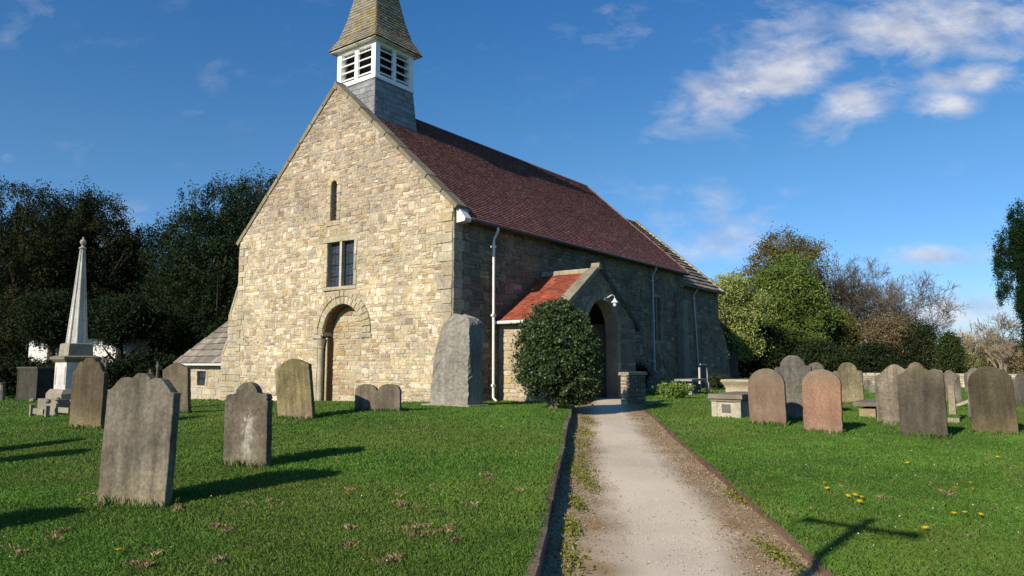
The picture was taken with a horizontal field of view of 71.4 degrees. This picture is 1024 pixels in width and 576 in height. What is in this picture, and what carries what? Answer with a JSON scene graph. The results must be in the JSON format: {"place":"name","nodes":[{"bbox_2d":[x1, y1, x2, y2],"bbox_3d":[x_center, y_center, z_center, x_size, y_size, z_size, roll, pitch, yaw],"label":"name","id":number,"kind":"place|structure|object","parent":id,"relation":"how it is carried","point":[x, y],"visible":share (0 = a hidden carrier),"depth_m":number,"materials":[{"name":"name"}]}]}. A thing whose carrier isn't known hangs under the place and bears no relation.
{"place":"outdoors","nodes":[
{"label":"outdoors","id":0,"kind":"place"},
{"bbox_2d":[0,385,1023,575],"bbox_3d":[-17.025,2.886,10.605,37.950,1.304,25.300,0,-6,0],"label":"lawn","id":1,"kind":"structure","parent":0,"point":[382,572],"depth_m":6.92,"materials":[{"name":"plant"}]},
{"bbox_2d":[29,397,70,416],"bbox_3d":[-12.105,3.167,18.773,1.124,0.530,0.758,-4,-8,36],"label":"kerbed grave","id":2,"kind":"object","parent":1,"relation":"on","point":[45,412],"visible":0.77,"depth_m":18.78,"materials":[{"name":"stone"}]},
{"bbox_2d":[37,237,106,415],"bbox_3d":[-12.607,1.119,20.698,1.320,5.265,1.320,-4,-8,36],"label":"obelisk monument","id":3,"kind":"object","parent":1,"relation":"on","point":[76,348],"visible":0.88,"depth_m":20.45,"materials":[{"name":"stone"}]},
{"bbox_2d":[69,358,107,428],"bbox_3d":[-8.650,2.210,14.570,0.874,1.561,0.100,-1,-6,20],"label":"headstone","id":4,"kind":"object","parent":1,"relation":"on","point":[89,391],"visible":0.94,"depth_m":14.51,"materials":[{"name":"stone"}]},
{"bbox_2d":[101,357,109,414],"bbox_3d":[-10.120,2.468,17.622,0.440,1.512,0.300,-4,-8,36],"label":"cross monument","id":5,"kind":"object","parent":1,"relation":"on","point":[105,362],"visible":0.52,"depth_m":17.58,"materials":[{"name":"stone"}]},
{"bbox_2d":[97,373,180,507],"bbox_3d":[-3.767,1.585,7.202,0.854,1.441,0.100,0,-7,18],"label":"headstone","id":6,"kind":"object","parent":1,"relation":"on","point":[139,445],"visible":0.94,"depth_m":7.15,"materials":[{"name":"grey stone"}]},
{"bbox_2d":[163,363,190,412],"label":"headstone","id":7,"kind":"object","parent":1,"relation":"on","point":[178,375],"visible":0.56,"depth_m":18.23,"materials":[{"name":"stone"}]},
{"bbox_2d":[223,382,272,468],"bbox_3d":[-3.457,1.844,9.334,0.697,1.211,0.110,-4,-8,20],"label":"headstone","id":8,"kind":"object","parent":1,"relation":"on","point":[248,423],"visible":0.94,"depth_m":9.28,"materials":[{"name":"stone"}]},
{"bbox_2d":[275,359,315,419],"bbox_3d":[-4.656,2.224,15.280,0.903,1.423,0.110,-11,-11,20],"label":"headstone","id":9,"kind":"object","parent":1,"relation":"on","point":[294,387],"visible":0.86,"depth_m":15.22,"materials":[{"name":"grey stone"}]},
{"bbox_2d":[355,384,401,411],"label":"headstone","id":10,"kind":"object","parent":1,"relation":"on","point":[387,396],"visible":0.81,"depth_m":16.32,"materials":[{"name":"grey stone"}]},
{"bbox_2d":[421,313,489,406],"bbox_3d":[-1.530,2.011,19.298,1.720,2.634,0.880,-4,-8,36],"label":"standing stone","id":11,"kind":"object","parent":1,"relation":"on","point":[457,369],"visible":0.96,"depth_m":19.00,"materials":[{"name":"grey stone"}]},
{"bbox_2d":[66,400,1023,509],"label":"long grass","id":12,"kind":"structure","parent":1,"relation":"on","point":[237,462],"depth_m":13.00,"materials":[{"name":"green plant"}]},
{"bbox_2d":[508,295,606,408],"bbox_3d":[1.084,1.607,17.384,2.419,2.886,2.229,0,-6,0],"label":"holly bush","id":13,"kind":"object","parent":1,"relation":"on","point":[559,362],"visible":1,"depth_m":16.83,"materials":[{"name":"green plant"}]},
{"bbox_2d":[0,0,1023,345],"label":"sky","id":14,"kind":"structure","parent":0,"point":[891,131],"materials":[{"name":"blue"}]},
{"bbox_2d":[2,369,1023,409],"bbox_3d":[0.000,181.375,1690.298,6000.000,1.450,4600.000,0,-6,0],"label":"ground","id":15,"kind":"structure","parent":0,"point":[213,401],"depth_m":28.77,"materials":[{"name":"green plant"}]},
{"bbox_2d":[0,383,5,399],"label":"baluster","id":16,"kind":"object","parent":15,"relation":"on","point":[2,391],"visible":0.89,"depth_m":37.18,"materials":[{"name":"stone"}]},
{"bbox_2d":[0,220,26,364],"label":"evergreen tree","id":17,"kind":"object","parent":15,"relation":"on","point":[7,278],"visible":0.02,"depth_m":56.22,"materials":[{"name":"green plant"}]},
{"bbox_2d":[0,266,28,351],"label":"evergreen tree","id":18,"kind":"object","parent":15,"relation":"on","point":[4,309],"depth_m":55.45,"materials":[{"name":"green plant"}]},
{"bbox_2d":[0,353,46,398],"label":"hedge bush","id":19,"kind":"object","parent":15,"relation":"on","point":[8,373],"visible":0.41,"depth_m":39.56,"materials":[{"name":"green plant"}]},
{"bbox_2d":[16,367,54,400],"bbox_3d":[-24.355,4.942,36.811,2.660,1.731,1.360,-4,-8,36],"label":"chest tomb","id":20,"kind":"object","parent":15,"relation":"on","point":[36,383],"visible":0.58,"depth_m":36.05,"materials":[{"name":"stone"}]},
{"bbox_2d":[3,192,98,360],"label":"evergreen tree","id":21,"kind":"object","parent":15,"relation":"on","point":[27,279],"visible":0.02,"depth_m":49.41,"materials":[{"name":"green plant"}]},
{"bbox_2d":[0,175,102,396],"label":"evergreen tree","id":22,"kind":"object","parent":15,"relation":"on","point":[39,247],"visible":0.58,"depth_m":45.11,"materials":[{"name":"green plant"}]},
{"bbox_2d":[7,281,95,359],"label":"evergreen tree","id":23,"kind":"object","parent":15,"relation":"on","point":[45,316],"visible":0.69,"depth_m":40.08,"materials":[{"name":"green plant"}]},
{"bbox_2d":[34,352,108,366],"bbox_3d":[-23.949,4.599,38.280,4.538,2.732,2.685,0,-6,0],"label":"hedge bush","id":24,"kind":"object","parent":15,"relation":"on","point":[49,363],"visible":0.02,"depth_m":38.16,"materials":[{"name":"green plant"}]},
{"bbox_2d":[25,175,151,351],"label":"evergreen tree","id":25,"kind":"object","parent":15,"relation":"on","point":[82,221],"visible":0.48,"depth_m":47.01,"materials":[{"name":"green plant"}]},
{"bbox_2d":[28,332,148,362],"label":"cottage","id":26,"kind":"structure","parent":15,"relation":"on","point":[42,352],"depth_m":41.26,"materials":[{"name":"white paint"}]},
{"bbox_2d":[99,352,136,393],"bbox_3d":[-21.672,4.591,38.182,4.921,2.595,2.592,1,-6,-9],"label":"hedge bush","id":27,"kind":"object","parent":15,"relation":"on","point":[117,378],"visible":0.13,"depth_m":37.79,"materials":[{"name":"green plant"}]},
{"bbox_2d":[87,285,167,363],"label":"evergreen tree","id":28,"kind":"object","parent":15,"relation":"on","point":[111,320],"visible":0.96,"depth_m":40.38,"materials":[{"name":"green plant"}]},
{"bbox_2d":[102,223,169,351],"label":"evergreen tree","id":29,"kind":"object","parent":15,"relation":"on","point":[141,270],"visible":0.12,"depth_m":48.67,"materials":[{"name":"green plant"}]},
{"bbox_2d":[107,342,175,387],"bbox_3d":[-19.475,4.330,38.110,5.628,2.983,2.740,1,-6,-14],"label":"hedge bush","id":30,"kind":"object","parent":15,"relation":"on","point":[143,363],"visible":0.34,"depth_m":37.74,"materials":[{"name":"green plant"}]},
{"bbox_2d":[156,361,159,377],"bbox_3d":[-15.212,3.996,30.571,0.390,1.684,0.300,-4,-8,36],"label":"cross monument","id":31,"kind":"object","parent":15,"relation":"on","point":[157,368],"visible":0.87,"depth_m":30.58,"materials":[{"name":"stone"}]},
{"bbox_2d":[152,350,185,377],"bbox_3d":[-17.374,4.491,38.221,5.496,2.538,2.757,0,-6,0],"label":"hedge bush","id":32,"kind":"object","parent":15,"relation":"on","point":[169,361],"visible":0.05,"depth_m":37.76,"materials":[{"name":"green plant"}]},
{"bbox_2d":[129,254,213,359],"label":"evergreen tree","id":33,"kind":"object","parent":15,"relation":"on","point":[151,288],"visible":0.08,"depth_m":46.28,"materials":[{"name":"green plant"}]},
{"bbox_2d":[130,169,268,360],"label":"evergreen tree","id":34,"kind":"object","parent":15,"relation":"on","point":[220,247],"visible":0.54,"depth_m":42.99,"materials":[{"name":"green plant"}]},
{"bbox_2d":[182,243,236,339],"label":"evergreen tree","id":35,"kind":"object","parent":15,"relation":"on","point":[204,293],"visible":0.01,"depth_m":55.94,"materials":[{"name":"green plant"}]},
{"bbox_2d":[198,162,278,338],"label":"evergreen tree","id":36,"kind":"object","parent":15,"relation":"on","point":[258,184],"visible":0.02,"depth_m":47.02,"materials":[{"name":"green plant"}]},
{"bbox_2d":[173,0,730,401],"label":"church","id":37,"kind":"structure","parent":15,"relation":"on","point":[384,236],"depth_m":25.39,"materials":[{"name":"stone"}]},
{"bbox_2d":[199,371,205,385],"bbox_3d":[-13.111,3.840,30.299,0.650,0.600,0.054,-4,-8,36],"label":"window","id":38,"kind":"structure","parent":37,"relation":"in","point":[202,373],"depth_m":30.35,"materials":[{"name":"grey glass"}]},
{"bbox_2d":[334,184,336,219],"bbox_3d":[-6.144,-3.049,25.175,0.320,1.420,0.054,-4,-8,36],"label":"window","id":39,"kind":"structure","parent":37,"relation":"in","point":[335,208],"depth_m":25.25,"materials":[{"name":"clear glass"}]},
{"bbox_2d":[331,241,353,286],"bbox_3d":[-5.844,-0.826,24.619,1.380,1.560,0.208,-4,-8,36],"label":"window","id":40,"kind":"structure","parent":37,"relation":"in","point":[342,252],"depth_m":24.61,"materials":[{"name":"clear glass"}]},
{"bbox_2d":[654,297,657,340],"bbox_3d":[6.552,1.420,32.652,0.180,1.970,0.860,-4,-8,36],"label":"window","id":41,"kind":"structure","parent":37,"relation":"in","point":[655,298],"depth_m":32.60,"materials":[{"name":"black glass"}]},
{"bbox_2d":[525,405,573,575],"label":"kerb","id":42,"kind":"structure","parent":15,"relation":"on","point":[542,541],"depth_m":6.68,"materials":[{"name":"grey stone"}]},
{"bbox_2d":[636,359,652,388],"bbox_3d":[4.776,3.395,27.071,1.382,1.434,1.234,0,-6,0],"label":"garden shrub","id":43,"kind":"object","parent":15,"relation":"on","point":[641,368],"visible":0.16,"depth_m":27.03,"materials":[{"name":"green plant"}]},
{"bbox_2d":[652,379,695,398],"bbox_3d":[5.550,3.428,23.992,1.520,0.720,1.085,-4,-7,35],"label":"garden shrub","id":44,"kind":"object","parent":15,"relation":"on","point":[672,390],"visible":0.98,"depth_m":23.82,"materials":[{"name":"green plant"}]},
{"bbox_2d":[674,378,709,394],"bbox_3d":[6.921,3.813,27.591,0.836,0.593,1.836,-4,-8,36],"label":"table tomb","id":45,"kind":"object","parent":15,"relation":"on","point":[697,388],"visible":0.61,"depth_m":27.60,"materials":[{"name":"stone"}]},
{"bbox_2d":[698,364,707,383],"bbox_3d":[8.399,3.873,31.260,0.076,1.087,0.964,-4,-8,36],"label":"handrail","id":46,"kind":"object","parent":15,"relation":"on","point":[699,372],"visible":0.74,"depth_m":30.92,"materials":[{"name":"white metal"}]},
{"bbox_2d":[708,372,731,389],"bbox_3d":[9.489,4.266,32.783,1.257,0.910,1.148,-3,-7,29],"label":"garden shrub","id":47,"kind":"object","parent":15,"relation":"on","point":[714,381],"visible":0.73,"depth_m":32.63,"materials":[{"name":"green plant"}]},
{"bbox_2d":[644,404,835,575],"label":"kerb","id":48,"kind":"structure","parent":15,"relation":"on","point":[803,552],"depth_m":7.20,"materials":[{"name":"brown stone"}]},
{"bbox_2d":[710,269,778,378],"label":"leafy tree","id":49,"kind":"object","parent":15,"relation":"on","point":[741,307],"visible":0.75,"depth_m":49.26,"materials":[{"name":"green plant"}]},
{"bbox_2d":[727,320,796,378],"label":"ivy tree","id":50,"kind":"object","parent":15,"relation":"on","point":[775,354],"visible":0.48,"depth_m":50.88,"materials":[{"name":"green plant"}]},
{"bbox_2d":[727,221,852,335],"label":"leafy tree","id":51,"kind":"object","parent":15,"relation":"on","point":[788,247],"visible":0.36,"depth_m":69.18,"materials":[{"name":"green plant"}]},
{"bbox_2d":[736,250,851,354],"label":"leafy tree","id":52,"kind":"object","parent":15,"relation":"on","point":[798,300],"visible":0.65,"depth_m":55.36,"materials":[{"name":"green plant"}]},
{"bbox_2d":[782,333,854,371],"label":"ivy tree","id":53,"kind":"object","parent":15,"relation":"on","point":[828,356],"visible":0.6,"depth_m":50.72,"materials":[{"name":"green plant"}]},
{"bbox_2d":[817,305,868,361],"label":"leafy tree","id":54,"kind":"object","parent":15,"relation":"on","point":[847,332],"visible":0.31,"depth_m":58.58,"materials":[{"name":"green plant"}]},
{"bbox_2d":[812,252,897,325],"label":"bare tree","id":55,"kind":"object","parent":15,"relation":"on","point":[857,298],"visible":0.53,"depth_m":69.33,"materials":[{"name":"brown plant"}]},
{"bbox_2d":[864,379,870,388],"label":"headstone","id":56,"kind":"object","parent":15,"relation":"on","point":[867,383],"visible":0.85,"depth_m":34.49,"materials":[{"name":"grey stone"}]},
{"bbox_2d":[815,254,924,345],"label":"bare tree","id":57,"kind":"object","parent":15,"relation":"on","point":[878,275],"visible":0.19,"depth_m":72.02,"materials":[{"name":"brown plant"}]},
{"bbox_2d":[869,384,874,392],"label":"headstone","id":58,"kind":"object","parent":15,"relation":"on","point":[872,388],"visible":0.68,"depth_m":29.65,"materials":[{"name":"grey stone"}]},
{"bbox_2d":[843,336,915,373],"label":"ivy tree","id":59,"kind":"object","parent":15,"relation":"on","point":[874,358],"visible":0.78,"depth_m":53.00,"materials":[{"name":"green plant"}]},
{"bbox_2d":[850,302,941,333],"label":"bare tree","id":60,"kind":"object","parent":15,"relation":"on","point":[904,313],"visible":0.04,"depth_m":77.77,"materials":[{"name":"brown plant"}]},
{"bbox_2d":[852,307,944,365],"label":"scrubby tree","id":61,"kind":"object","parent":15,"relation":"on","point":[886,331],"visible":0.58,"depth_m":56.06,"materials":[{"name":"brown plant"}]},
{"bbox_2d":[858,269,973,362],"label":"bare tree","id":62,"kind":"object","parent":15,"relation":"on","point":[897,298],"visible":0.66,"depth_m":68.36,"materials":[{"name":"brown plant"}]},
{"bbox_2d":[905,362,926,369],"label":"headstone","id":63,"kind":"object","parent":15,"relation":"on","point":[915,365],"visible":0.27,"depth_m":23.51,"materials":[{"name":"grey stone"}]},
{"bbox_2d":[894,316,942,369],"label":"ivy tree","id":64,"kind":"object","parent":15,"relation":"on","point":[919,356],"visible":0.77,"depth_m":54.34,"materials":[{"name":"green plant"}]},
{"bbox_2d":[863,373,1016,386],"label":"boundary wall","id":65,"kind":"structure","parent":15,"relation":"on","point":[869,376],"depth_m":41.83,"materials":[{"name":"stone"}]},
{"bbox_2d":[924,328,973,373],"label":"conifer tree","id":66,"kind":"object","parent":15,"relation":"on","point":[951,347],"visible":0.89,"depth_m":51.40,"materials":[{"name":"green plant"}]},
{"bbox_2d":[964,372,967,392],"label":"headstone","id":67,"kind":"object","parent":15,"relation":"on","point":[965,382],"visible":0.52,"depth_m":32.06,"materials":[{"name":"grey stone"}]},
{"bbox_2d":[952,328,986,362],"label":"bare tree","id":68,"kind":"object","parent":15,"relation":"on","point":[967,339],"visible":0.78,"depth_m":59.55,"materials":[{"name":"beige plant"}]},
{"bbox_2d":[961,345,991,371],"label":"scrub bush","id":69,"kind":"object","parent":15,"relation":"on","point":[972,365],"visible":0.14,"depth_m":56.00,"materials":[{"name":"green plant"}]},
{"bbox_2d":[963,343,993,366],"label":"scrub bush","id":70,"kind":"object","parent":15,"relation":"on","point":[979,350],"visible":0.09,"depth_m":61.01,"materials":[{"name":"green plant"}]},
{"bbox_2d":[951,311,1021,369],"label":"bare tree","id":71,"kind":"object","parent":15,"relation":"on","point":[1001,327],"visible":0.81,"depth_m":59.80,"materials":[{"name":"brown plant"}]},
{"bbox_2d":[974,331,1008,370],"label":"scrub bush","id":72,"kind":"object","parent":15,"relation":"on","point":[983,351],"visible":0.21,"depth_m":65.41,"materials":[{"name":"brown plant"}]},
{"bbox_2d":[983,339,1021,371],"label":"bare tree","id":73,"kind":"object","parent":15,"relation":"on","point":[999,351],"visible":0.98,"depth_m":45.80,"materials":[{"name":"brown plant"}]},
{"bbox_2d":[988,197,1023,360],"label":"cypress tree","id":74,"kind":"object","parent":15,"relation":"on","point":[1015,238],"visible":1,"depth_m":33.31,"materials":[{"name":"green plant"}]},
{"bbox_2d":[988,331,1023,373],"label":"scrub bush","id":75,"kind":"object","parent":15,"relation":"on","point":[1017,363],"visible":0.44,"depth_m":61.33,"materials":[{"name":"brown plant"}]},
{"bbox_2d":[541,397,822,575],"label":"path","id":76,"kind":"structure","parent":0,"point":[653,487],"depth_m":7.14,"materials":[{"name":"beige gravel"}]},
{"bbox_2d":[618,372,646,404],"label":"stone pier","id":77,"kind":"structure","parent":76,"relation":"on","point":[633,387],"depth_m":20.85,"materials":[{"name":"grey stone"}]},
{"bbox_2d":[547,413,807,575],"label":"path weeds","id":78,"kind":"object","parent":76,"relation":"on","point":[572,526],"visible":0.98,"depth_m":6.85,"materials":[{"name":"green plant"}]},
{"bbox_2d":[542,402,821,575],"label":"dry litter","id":79,"kind":"object","parent":76,"relation":"on","point":[639,405],"visible":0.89,"depth_m":8.14,"materials":[{"name":"brown plant"}]},
{"bbox_2d":[646,400,1023,575],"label":"lawn","id":80,"kind":"structure","parent":0,"point":[856,476],"depth_m":9.26,"materials":[{"name":"plant"}]},
{"bbox_2d":[0,437,956,568],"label":"grass clippings","id":81,"kind":"object","parent":80,"relation":"on","point":[146,563],"depth_m":5.96,"materials":[{"name":"plant"}]},
{"bbox_2d":[3,445,1015,560],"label":"daisies","id":82,"kind":"object","parent":80,"relation":"on","point":[721,463],"visible":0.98,"depth_m":7.15,"materials":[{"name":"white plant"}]},
{"bbox_2d":[708,391,748,418],"bbox_3d":[5.283,2.723,16.542,0.780,0.571,1.910,-4,-8,36],"label":"chest tomb","id":83,"kind":"object","parent":80,"relation":"on","point":[735,404],"visible":0.65,"depth_m":15.84,"materials":[{"name":"stone"}]},
{"bbox_2d":[720,379,748,391],"bbox_3d":[6.966,3.175,21.630,0.960,0.800,0.960,-4,-8,36],"label":"pedestal tomb","id":84,"kind":"object","parent":80,"relation":"on","point":[732,385],"visible":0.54,"depth_m":21.37,"materials":[{"name":"stone"}]},
{"bbox_2d":[748,369,786,425],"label":"headstone","id":85,"kind":"object","parent":80,"relation":"on","point":[767,400],"visible":0.86,"depth_m":14.48,"materials":[{"name":"red stone"}]},
{"bbox_2d":[775,355,811,419],"bbox_3d":[6.204,2.237,15.641,0.779,1.524,0.100,-8,-10,36],"label":"headstone","id":86,"kind":"object","parent":80,"relation":"on","point":[793,370],"visible":0.57,"depth_m":15.61,"materials":[{"name":"stone"}]},
{"bbox_2d":[809,362,824,370],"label":"headstone","id":87,"kind":"object","parent":80,"relation":"on","point":[815,365],"visible":0.12,"depth_m":17.07,"materials":[{"name":"stone"}]},
{"bbox_2d":[802,369,843,433],"bbox_3d":[5.787,2.170,13.296,0.689,1.303,0.090,-4,-7,36],"label":"headstone","id":88,"kind":"object","parent":80,"relation":"on","point":[822,398],"visible":0.92,"depth_m":13.26,"materials":[{"name":"pink stone"}]},
{"bbox_2d":[833,362,864,403],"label":"headstone","id":89,"kind":"object","parent":80,"relation":"on","point":[849,375],"visible":0.77,"depth_m":20.52,"materials":[{"name":"grey stone"}]},
{"bbox_2d":[853,400,876,417],"bbox_3d":[8.250,2.768,16.353,0.540,0.350,1.274,-4,-8,36],"label":"ledger tomb","id":90,"kind":"object","parent":80,"relation":"on","point":[869,409],"visible":0.64,"depth_m":15.93,"materials":[{"name":"stone"}]},
{"bbox_2d":[874,364,904,425],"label":"headstone","id":91,"kind":"object","parent":80,"relation":"on","point":[886,392],"visible":0.56,"depth_m":14.54,"materials":[{"name":"grey stone"}]},
{"bbox_2d":[896,368,948,439],"bbox_3d":[7.292,2.095,12.675,0.742,1.348,0.100,-6,-9,36],"label":"headstone","id":92,"kind":"object","parent":80,"relation":"on","point":[922,400],"visible":0.91,"depth_m":12.63,"materials":[{"name":"stone"}]},
{"bbox_2d":[944,377,960,422],"bbox_3d":[9.231,2.347,14.958,0.256,0.949,0.240,-4,-8,36],"label":"pillar monument","id":93,"kind":"object","parent":80,"relation":"on","point":[951,399],"visible":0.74,"depth_m":14.91,"materials":[{"name":"stone"}]},
{"bbox_2d":[943,370,962,402],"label":"headstone","id":94,"kind":"object","parent":80,"relation":"on","point":[957,386],"visible":0.57,"depth_m":21.52,"materials":[{"name":"grey stone"}]},
{"bbox_2d":[967,368,977,416],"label":"headstone","id":95,"kind":"object","parent":80,"relation":"on","point":[970,371],"visible":0.2,"depth_m":15.62,"materials":[{"name":"stone"}]},
{"bbox_2d":[968,366,1018,435],"bbox_3d":[8.879,2.137,13.179,0.711,1.369,0.100,-7,-9,36],"label":"headstone","id":96,"kind":"object","parent":80,"relation":"on","point":[992,398],"visible":0.93,"depth_m":13.14,"materials":[{"name":"stone"}]},
{"bbox_2d":[1012,372,1023,406],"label":"headstone","id":97,"kind":"object","parent":80,"relation":"on","point":[1018,382],"visible":0.81,"depth_m":19.63,"materials":[{"name":"stone"}]},
{"bbox_2d":[956,400,967,405],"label":"fallen slab","id":98,"kind":"structure","parent":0,"point":[962,403],"depth_m":19.33,"materials":[{"name":"stone"}]}
]}

